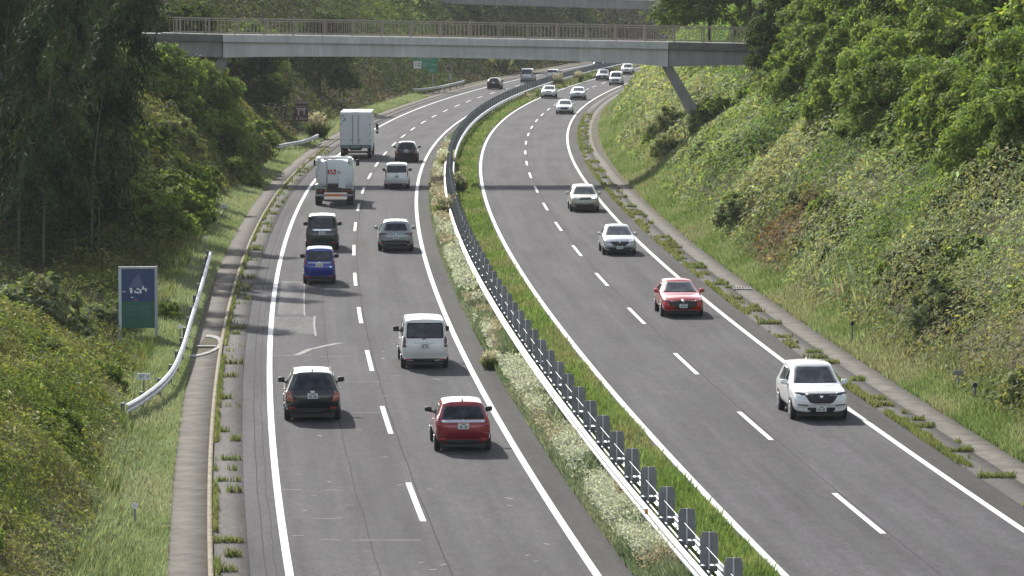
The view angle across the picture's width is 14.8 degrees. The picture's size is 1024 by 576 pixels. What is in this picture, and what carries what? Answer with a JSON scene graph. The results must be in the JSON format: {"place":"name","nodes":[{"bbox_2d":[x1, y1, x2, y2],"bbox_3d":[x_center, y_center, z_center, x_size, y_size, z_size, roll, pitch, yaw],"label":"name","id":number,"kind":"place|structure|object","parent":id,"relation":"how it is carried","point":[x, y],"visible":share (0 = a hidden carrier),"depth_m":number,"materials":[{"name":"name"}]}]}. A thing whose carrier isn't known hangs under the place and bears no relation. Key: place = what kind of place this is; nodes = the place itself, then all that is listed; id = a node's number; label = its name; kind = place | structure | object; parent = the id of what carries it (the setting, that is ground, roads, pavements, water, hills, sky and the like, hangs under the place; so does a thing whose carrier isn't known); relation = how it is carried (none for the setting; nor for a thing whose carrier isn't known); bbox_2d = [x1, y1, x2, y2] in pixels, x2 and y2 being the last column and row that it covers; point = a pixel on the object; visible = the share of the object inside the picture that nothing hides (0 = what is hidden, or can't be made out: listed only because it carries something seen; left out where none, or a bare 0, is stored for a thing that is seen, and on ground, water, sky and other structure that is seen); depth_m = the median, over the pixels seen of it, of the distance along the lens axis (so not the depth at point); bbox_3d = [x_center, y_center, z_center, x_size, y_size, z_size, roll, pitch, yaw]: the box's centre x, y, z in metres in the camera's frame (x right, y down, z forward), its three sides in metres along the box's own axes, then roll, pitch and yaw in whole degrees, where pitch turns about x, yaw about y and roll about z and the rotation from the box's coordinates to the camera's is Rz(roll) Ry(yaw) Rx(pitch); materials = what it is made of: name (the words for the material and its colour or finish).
{"place":"outdoors","nodes":[
{"label":"outdoors","id":0,"kind":"place"},
{"bbox_2d":[0,229,202,569],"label":"spur grass","id":1,"kind":"structure","parent":0,"point":[138,353],"depth_m":144.25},
{"bbox_2d":[242,63,602,575],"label":"road","id":2,"kind":"structure","parent":0,"point":[474,524],"depth_m":122.51,"materials":[{"name":"asphalt"}]},
{"bbox_2d":[277,281,303,314],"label":"road patch","id":3,"kind":"object","parent":2,"relation":"on","point":[291,298],"visible":1,"depth_m":176.47,"materials":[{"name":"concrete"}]},
{"bbox_2d":[274,317,313,333],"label":"road patch","id":4,"kind":"object","parent":2,"relation":"on","point":[293,325],"visible":1,"depth_m":162.74,"materials":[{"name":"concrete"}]},
{"bbox_2d":[278,366,343,419],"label":"suv","id":5,"kind":"object","parent":2,"relation":"on","point":[311,391],"visible":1,"depth_m":127.28,"materials":[{"name":"black paint"}]},
{"bbox_2d":[300,246,338,282],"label":"kei car","id":6,"kind":"object","parent":2,"relation":"on","point":[319,263],"visible":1,"depth_m":184.56,"materials":[{"name":"blue paint"}]},
{"bbox_2d":[303,212,341,248],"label":"minivan","id":7,"kind":"object","parent":2,"relation":"on","point":[322,228],"visible":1,"depth_m":207.87,"materials":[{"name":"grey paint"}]},
{"bbox_2d":[314,156,358,204],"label":"tanker truck","id":8,"kind":"object","parent":2,"relation":"on","point":[334,174],"visible":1,"depth_m":248.72,"materials":[{"name":"metal"}]},
{"bbox_2d":[340,109,378,157],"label":"box truck","id":9,"kind":"object","parent":2,"relation":"on","point":[356,129],"visible":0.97,"depth_m":312.52,"materials":[{"name":"metal"}]},
{"bbox_2d":[374,219,415,250],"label":"suv","id":10,"kind":"object","parent":2,"relation":"on","point":[395,233],"visible":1,"depth_m":206.73,"materials":[{"name":"grey paint"}]},
{"bbox_2d":[383,162,411,188],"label":"compact van","id":11,"kind":"object","parent":2,"relation":"on","point":[396,174],"visible":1,"depth_m":268.17,"materials":[{"name":"white paint"}]},
{"bbox_2d":[393,313,448,366],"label":"minivan","id":12,"kind":"object","parent":2,"relation":"on","point":[422,339],"visible":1,"depth_m":144.51,"materials":[{"name":"paint"}]},
{"bbox_2d":[267,64,590,575],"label":"edge line","id":13,"kind":"object","parent":2,"relation":"on","point":[288,567],"visible":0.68,"depth_m":128.58,"materials":[{"name":"white paint"}]},
{"bbox_2d":[352,82,529,520],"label":"lane dashes","id":14,"kind":"object","parent":2,"relation":"on","point":[409,485],"visible":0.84,"depth_m":131.58,"materials":[{"name":"white paint"}]},
{"bbox_2d":[425,396,491,449],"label":"hatchback","id":15,"kind":"object","parent":2,"relation":"on","point":[459,421],"visible":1,"depth_m":119.20,"materials":[{"name":"red paint"}]},
{"bbox_2d":[415,117,601,575],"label":"edge line","id":16,"kind":"object","parent":2,"relation":"on","point":[582,553],"visible":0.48,"depth_m":129.77,"materials":[{"name":"white paint"}]},
{"bbox_2d":[0,0,1023,575],"bbox_3d":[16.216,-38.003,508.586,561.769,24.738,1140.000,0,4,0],"label":"ground","id":17,"kind":"structure","parent":0,"point":[652,36],"depth_m":194.11,"materials":[{"name":"plant"}]},
{"bbox_2d":[0,0,36,197],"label":"bamboo","id":18,"kind":"object","parent":17,"relation":"on","point":[19,6],"visible":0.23,"depth_m":206.01,"materials":[{"name":"green plant"}]},
{"bbox_2d":[0,0,95,277],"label":"bamboo","id":19,"kind":"object","parent":17,"relation":"on","point":[27,86],"visible":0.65,"depth_m":185.79,"materials":[{"name":"green plant"}]},
{"bbox_2d":[0,271,108,350],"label":"bush","id":20,"kind":"object","parent":17,"relation":"on","point":[54,300],"visible":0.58,"depth_m":149.39,"materials":[{"name":"green plant"}]},
{"bbox_2d":[0,0,110,272],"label":"conifer tree","id":21,"kind":"object","parent":17,"relation":"on","point":[51,183],"visible":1,"depth_m":182.55,"materials":[{"name":"green plant"}]},
{"bbox_2d":[23,403,93,453],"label":"bush","id":22,"kind":"object","parent":17,"relation":"on","point":[75,420],"visible":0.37,"depth_m":110.87,"materials":[{"name":"green plant"}]},
{"bbox_2d":[0,27,150,267],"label":"grove undergrowth","id":23,"kind":"object","parent":17,"relation":"on","point":[54,221],"visible":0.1,"depth_m":197.11,"materials":[{"name":"green plant"}]},
{"bbox_2d":[0,294,161,575],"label":"slope herbs","id":24,"kind":"object","parent":17,"relation":"on","point":[51,446],"visible":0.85,"depth_m":108.92,"materials":[{"name":"green plant"}]},
{"bbox_2d":[0,131,188,369],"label":"recess herbs","id":25,"kind":"object","parent":17,"relation":"on","point":[85,282],"visible":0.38,"depth_m":186.55,"materials":[{"name":"green plant"}]},
{"bbox_2d":[46,0,152,239],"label":"bamboo","id":26,"kind":"object","parent":17,"relation":"on","point":[70,90],"visible":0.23,"depth_m":207.20,"materials":[{"name":"green plant"}]},
{"bbox_2d":[49,16,164,252],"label":"bamboo","id":27,"kind":"object","parent":17,"relation":"on","point":[115,158],"visible":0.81,"depth_m":196.50,"materials":[{"name":"green plant"}]},
{"bbox_2d":[83,298,130,336],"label":"bush","id":28,"kind":"object","parent":17,"relation":"on","point":[109,313],"visible":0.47,"depth_m":158.12,"materials":[{"name":"green plant"}]},
{"bbox_2d":[54,0,167,255],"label":"bamboo","id":29,"kind":"object","parent":17,"relation":"on","point":[105,79],"visible":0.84,"depth_m":194.24,"materials":[{"name":"green plant"}]},
{"bbox_2d":[118,266,157,340],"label":"city sign","id":30,"kind":"object","parent":17,"relation":"on","point":[138,295],"visible":0.98,"depth_m":156.08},
{"bbox_2d":[0,14,296,252],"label":"bank bushes","id":31,"kind":"object","parent":17,"relation":"on","point":[246,109],"visible":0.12,"depth_m":258.31,"materials":[{"name":"green plant"}]},
{"bbox_2d":[103,179,194,243],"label":"bush","id":32,"kind":"object","parent":17,"relation":"on","point":[149,206],"visible":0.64,"depth_m":209.81,"materials":[{"name":"green plant"}]},
{"bbox_2d":[125,120,181,170],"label":"bush","id":33,"kind":"object","parent":17,"relation":"on","point":[156,137],"visible":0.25,"depth_m":231.62,"materials":[{"name":"green plant"}]},
{"bbox_2d":[121,251,211,413],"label":"roadside guardrail","id":34,"kind":"object","parent":17,"relation":"on","point":[143,398],"visible":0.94,"depth_m":141.53,"materials":[{"name":"metal"}]},
{"bbox_2d":[142,108,210,163],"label":"bush","id":35,"kind":"object","parent":17,"relation":"on","point":[176,129],"visible":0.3,"depth_m":255.23,"materials":[{"name":"green plant"}]},
{"bbox_2d":[134,41,225,143],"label":"broadleaf tree","id":36,"kind":"object","parent":17,"relation":"on","point":[170,80],"visible":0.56,"depth_m":270.73,"materials":[{"name":"green plant"}]},
{"bbox_2d":[150,182,213,233],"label":"bush","id":37,"kind":"object","parent":17,"relation":"on","point":[195,202],"visible":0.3,"depth_m":218.66,"materials":[{"name":"green plant"}]},
{"bbox_2d":[147,165,218,223],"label":"bush","id":38,"kind":"object","parent":17,"relation":"on","point":[170,177],"visible":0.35,"depth_m":222.62,"materials":[{"name":"green plant"}]},
{"bbox_2d":[139,0,230,63],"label":"broadleaf tree","id":39,"kind":"object","parent":17,"relation":"on","point":[186,11],"visible":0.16,"depth_m":298.97,"materials":[{"name":"green plant"}]},
{"bbox_2d":[175,58,239,144],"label":"broadleaf tree","id":40,"kind":"object","parent":17,"relation":"on","point":[217,96],"visible":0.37,"depth_m":275.96,"materials":[{"name":"green plant"}]},
{"bbox_2d":[205,105,258,166],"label":"broadleaf tree","id":41,"kind":"object","parent":17,"relation":"on","point":[232,118],"visible":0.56,"depth_m":274.53,"materials":[{"name":"green plant"}]},
{"bbox_2d":[220,154,265,186],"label":"bush","id":42,"kind":"object","parent":17,"relation":"on","point":[238,166],"visible":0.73,"depth_m":267.49,"materials":[{"name":"green plant"}]},
{"bbox_2d":[65,92,428,575],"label":"verge grass","id":43,"kind":"structure","parent":17,"relation":"on","point":[147,536],"depth_m":122.89,"materials":[{"name":"plant"}]},
{"bbox_2d":[226,25,293,109],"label":"broadleaf tree","id":44,"kind":"object","parent":17,"relation":"on","point":[265,90],"visible":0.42,"depth_m":343.06,"materials":[{"name":"green plant"}]},
{"bbox_2d":[285,8,363,99],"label":"broadleaf tree","id":45,"kind":"object","parent":17,"relation":"on","point":[328,67],"visible":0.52,"depth_m":417.52,"materials":[{"name":"green plant"}]},
{"bbox_2d":[123,0,631,138],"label":"scrub","id":46,"kind":"object","parent":17,"relation":"on","point":[261,7],"visible":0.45,"depth_m":516.51,"materials":[{"name":"green plant"}]},
{"bbox_2d":[167,62,588,575],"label":"side drain","id":47,"kind":"object","parent":17,"relation":"on","point":[188,552],"visible":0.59,"depth_m":128.09,"materials":[{"name":"concrete"}]},
{"bbox_2d":[207,62,591,575],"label":"gutter kerb","id":48,"kind":"structure","parent":17,"relation":"on","point":[209,515],"depth_m":133.86,"materials":[{"name":"concrete"}]},
{"bbox_2d":[212,62,592,575],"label":"gutter slabs","id":49,"kind":"structure","parent":17,"relation":"on","point":[231,517],"depth_m":129.66,"materials":[{"name":"concrete"}]},
{"bbox_2d":[211,147,330,575],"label":"gutter weeds","id":50,"kind":"object","parent":49,"relation":"on","point":[218,568],"visible":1,"depth_m":134.30,"materials":[{"name":"green plant"}]},
{"bbox_2d":[135,16,770,116],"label":"footbridge","id":51,"kind":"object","parent":17,"relation":"on","point":[666,54],"visible":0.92,"depth_m":281.65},
{"bbox_2d":[418,64,633,575],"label":"road shoulder","id":52,"kind":"object","parent":17,"relation":"on","point":[602,553],"visible":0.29,"depth_m":127.46},
{"bbox_2d":[418,0,678,19],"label":"overpass","id":53,"kind":"object","parent":17,"relation":"on","point":[627,4],"visible":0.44,"depth_m":608.42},
{"bbox_2d":[428,111,694,575],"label":"median grass","id":54,"kind":"structure","parent":17,"relation":"on","point":[665,567],"depth_m":116.94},
{"bbox_2d":[429,136,702,575],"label":"flower heads","id":55,"kind":"object","parent":17,"relation":"on","point":[616,492],"visible":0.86,"depth_m":126.48,"materials":[{"name":"flower petals"}]},
{"bbox_2d":[444,62,742,575],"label":"median guardrail","id":56,"kind":"object","parent":17,"relation":"on","point":[705,545],"visible":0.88,"depth_m":123.38,"materials":[{"name":"metal"}]},
{"bbox_2d":[454,77,782,575],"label":"median grass","id":57,"kind":"structure","parent":17,"relation":"on","point":[709,518],"depth_m":139.34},
{"bbox_2d":[643,105,686,138],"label":"bush","id":58,"kind":"object","parent":17,"relation":"on","point":[666,118],"visible":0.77,"depth_m":291.16,"materials":[{"name":"green plant"}]},
{"bbox_2d":[605,0,775,143],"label":"bank scrub","id":59,"kind":"object","parent":17,"relation":"on","point":[644,79],"visible":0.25,"depth_m":359.29,"materials":[{"name":"green plant"}]},
{"bbox_2d":[646,0,763,84],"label":"broadleaf tree","id":60,"kind":"object","parent":17,"relation":"on","point":[689,11],"visible":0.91,"depth_m":328.28,"materials":[{"name":"green plant"}]},
{"bbox_2d":[687,93,731,133],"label":"bush","id":61,"kind":"object","parent":17,"relation":"on","point":[707,106],"visible":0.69,"depth_m":275.39,"materials":[{"name":"green plant"}]},
{"bbox_2d":[710,191,770,228],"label":"bush","id":62,"kind":"object","parent":17,"relation":"on","point":[729,210],"visible":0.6,"depth_m":209.28,"materials":[{"name":"green plant"}]},
{"bbox_2d":[740,0,805,72],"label":"broadleaf tree","id":63,"kind":"object","parent":17,"relation":"on","point":[760,26],"visible":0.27,"depth_m":268.59,"materials":[{"name":"green plant"}]},
{"bbox_2d":[764,70,801,126],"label":"broadleaf tree","id":64,"kind":"object","parent":17,"relation":"on","point":[782,84],"visible":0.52,"depth_m":238.82,"materials":[{"name":"green plant"}]},
{"bbox_2d":[759,38,812,113],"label":"broadleaf tree","id":65,"kind":"object","parent":17,"relation":"on","point":[774,62],"visible":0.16,"depth_m":245.09,"materials":[{"name":"green plant"}]},
{"bbox_2d":[569,84,1023,526],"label":"road shoulder","id":66,"kind":"object","parent":17,"relation":"on","point":[990,494],"visible":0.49,"depth_m":150.98},
{"bbox_2d":[587,90,1023,483],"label":"side drain","id":67,"kind":"object","parent":17,"relation":"on","point":[992,454],"visible":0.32,"depth_m":150.66,"materials":[{"name":"concrete"}]},
{"bbox_2d":[784,22,829,95],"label":"broadleaf tree","id":68,"kind":"object","parent":17,"relation":"on","point":[798,65],"visible":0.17,"depth_m":238.78,"materials":[{"name":"green plant"}]},
{"bbox_2d":[598,96,1023,462],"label":"verge grass","id":69,"kind":"structure","parent":17,"relation":"on","point":[996,428],"depth_m":160.38,"materials":[{"name":"plant"}]},
{"bbox_2d":[785,0,836,41],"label":"broadleaf tree","id":70,"kind":"object","parent":17,"relation":"on","point":[815,8],"visible":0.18,"depth_m":251.68,"materials":[{"name":"green plant"}]},
{"bbox_2d":[616,0,1023,426],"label":"bank scrub","id":71,"kind":"object","parent":17,"relation":"on","point":[730,120],"visible":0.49,"depth_m":182.10,"materials":[{"name":"green plant"}]},
{"bbox_2d":[805,30,850,102],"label":"broadleaf tree","id":72,"kind":"object","parent":17,"relation":"on","point":[832,42],"visible":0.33,"depth_m":224.41,"materials":[{"name":"green plant"}]},
{"bbox_2d":[798,76,861,144],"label":"broadleaf tree","id":73,"kind":"object","parent":17,"relation":"on","point":[821,98],"visible":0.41,"depth_m":212.39,"materials":[{"name":"green plant"}]},
{"bbox_2d":[821,201,892,246],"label":"bush","id":74,"kind":"object","parent":17,"relation":"on","point":[835,214],"visible":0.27,"depth_m":179.86,"materials":[{"name":"green plant"}]},
{"bbox_2d":[829,24,914,119],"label":"broadleaf tree","id":75,"kind":"object","parent":17,"relation":"on","point":[884,38],"visible":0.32,"depth_m":205.70,"materials":[{"name":"green plant"}]},
{"bbox_2d":[835,57,914,155],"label":"broadleaf tree","id":76,"kind":"object","parent":17,"relation":"on","point":[862,110],"visible":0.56,"depth_m":196.84,"materials":[{"name":"green plant"}]},
{"bbox_2d":[881,230,950,284],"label":"bush","id":77,"kind":"object","parent":17,"relation":"on","point":[919,249],"visible":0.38,"depth_m":159.27,"materials":[{"name":"green plant"}]},
{"bbox_2d":[892,54,958,149],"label":"broadleaf tree","id":78,"kind":"object","parent":17,"relation":"on","point":[912,70],"visible":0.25,"depth_m":188.89,"materials":[{"name":"green plant"}]},
{"bbox_2d":[900,68,953,155],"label":"broadleaf tree","id":79,"kind":"object","parent":17,"relation":"on","point":[910,118],"visible":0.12,"depth_m":186.03,"materials":[{"name":"green plant"}]},
{"bbox_2d":[913,65,961,160],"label":"broadleaf tree","id":80,"kind":"object","parent":17,"relation":"on","point":[938,83],"visible":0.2,"depth_m":182.38,"materials":[{"name":"green plant"}]},
{"bbox_2d":[905,3,970,65],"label":"broadleaf tree","id":81,"kind":"object","parent":17,"relation":"on","point":[935,21],"visible":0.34,"depth_m":200.74,"materials":[{"name":"green plant"}]},
{"bbox_2d":[900,275,992,334],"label":"bush","id":82,"kind":"object","parent":17,"relation":"on","point":[934,292],"visible":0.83,"depth_m":145.87,"materials":[{"name":"green plant"}]},
{"bbox_2d":[904,0,990,33],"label":"broadleaf tree","id":83,"kind":"object","parent":17,"relation":"on","point":[967,7],"visible":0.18,"depth_m":206.78,"materials":[{"name":"green plant"}]},
{"bbox_2d":[935,14,984,62],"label":"broadleaf tree","id":84,"kind":"object","parent":17,"relation":"on","point":[958,40],"visible":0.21,"depth_m":199.00,"materials":[{"name":"green plant"}]},
{"bbox_2d":[927,231,993,280],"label":"bush","id":85,"kind":"object","parent":17,"relation":"on","point":[964,241],"visible":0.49,"depth_m":154.14,"materials":[{"name":"green plant"}]},
{"bbox_2d":[935,59,989,145],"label":"broadleaf tree","id":86,"kind":"object","parent":17,"relation":"on","point":[948,99],"visible":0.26,"depth_m":178.03,"materials":[{"name":"green plant"}]},
{"bbox_2d":[925,94,1018,196],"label":"broadleaf tree","id":87,"kind":"object","parent":17,"relation":"on","point":[963,134],"visible":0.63,"depth_m":165.85,"materials":[{"name":"green plant"}]},
{"bbox_2d":[960,59,1023,123],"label":"broadleaf tree","id":88,"kind":"object","parent":17,"relation":"on","point":[1013,74],"visible":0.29,"depth_m":167.84,"materials":[{"name":"green plant"}]},
{"bbox_2d":[962,11,1023,69],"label":"broadleaf tree","id":89,"kind":"object","parent":17,"relation":"on","point":[977,39],"visible":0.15,"depth_m":183.57,"materials":[{"name":"green plant"}]},
{"bbox_2d":[968,25,1023,93],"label":"broadleaf tree","id":90,"kind":"object","parent":17,"relation":"on","point":[999,46],"visible":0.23,"depth_m":174.47,"materials":[{"name":"green plant"}]},
{"bbox_2d":[976,84,1023,182],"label":"broadleaf tree","id":91,"kind":"object","parent":17,"relation":"on","point":[1009,103],"visible":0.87,"depth_m":161.27,"materials":[{"name":"green plant"}]},
{"bbox_2d":[981,0,1023,66],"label":"broadleaf tree","id":92,"kind":"object","parent":17,"relation":"on","point":[1015,19],"visible":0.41,"depth_m":181.53,"materials":[{"name":"green plant"}]},
{"bbox_2d":[996,364,1023,407],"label":"bush","id":93,"kind":"object","parent":17,"relation":"on","point":[1011,380],"visible":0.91,"depth_m":126.29,"materials":[{"name":"green plant"}]},
{"bbox_2d":[478,67,1023,575],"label":"road","id":94,"kind":"structure","parent":0,"point":[784,507],"depth_m":128.95,"materials":[{"name":"asphalt"}]},
{"bbox_2d":[566,183,600,210],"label":"crossover","id":95,"kind":"object","parent":94,"relation":"on","point":[582,196],"visible":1,"depth_m":242.20,"materials":[{"name":"beige paint"}]},
{"bbox_2d":[598,224,637,253],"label":"saloon","id":96,"kind":"object","parent":94,"relation":"on","point":[616,238],"visible":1,"depth_m":204.39,"materials":[{"name":"silver paint"}]},
{"bbox_2d":[479,67,788,575],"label":"edge line","id":97,"kind":"object","parent":94,"relation":"on","point":[703,492],"visible":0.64,"depth_m":136.02,"materials":[{"name":"white paint"}]},
{"bbox_2d":[654,276,704,315],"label":"hatchback","id":98,"kind":"object","parent":94,"relation":"on","point":[675,295],"visible":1,"depth_m":167.14,"materials":[{"name":"red paint"}]},
{"bbox_2d":[524,74,884,532],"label":"lane dashes","id":99,"kind":"object","parent":94,"relation":"on","point":[837,495],"visible":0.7,"depth_m":129.17,"materials":[{"name":"white paint"}]},
{"bbox_2d":[566,83,1023,532],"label":"edge line","id":100,"kind":"object","parent":94,"relation":"on","point":[954,483],"visible":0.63,"depth_m":129.77,"materials":[{"name":"white paint"}]},
{"bbox_2d":[581,87,1023,506],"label":"gutter slabs","id":101,"kind":"structure","parent":94,"relation":"on","point":[1012,488],"depth_m":143.89,"materials":[{"name":"concrete"}]},
{"bbox_2d":[577,112,1023,505],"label":"gutter weeds","id":102,"kind":"object","parent":101,"relation":"on","point":[669,244],"visible":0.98,"depth_m":163.16,"materials":[{"name":"green plant"}]},
{"bbox_2d":[776,357,847,418],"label":"suv","id":103,"kind":"object","parent":94,"relation":"on","point":[805,387],"visible":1,"depth_m":128.42,"materials":[{"name":"white paint"}]},
{"bbox_2d":[615,76,978,313],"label":"tall grass","id":104,"kind":"structure","parent":0,"point":[841,283],"depth_m":170.08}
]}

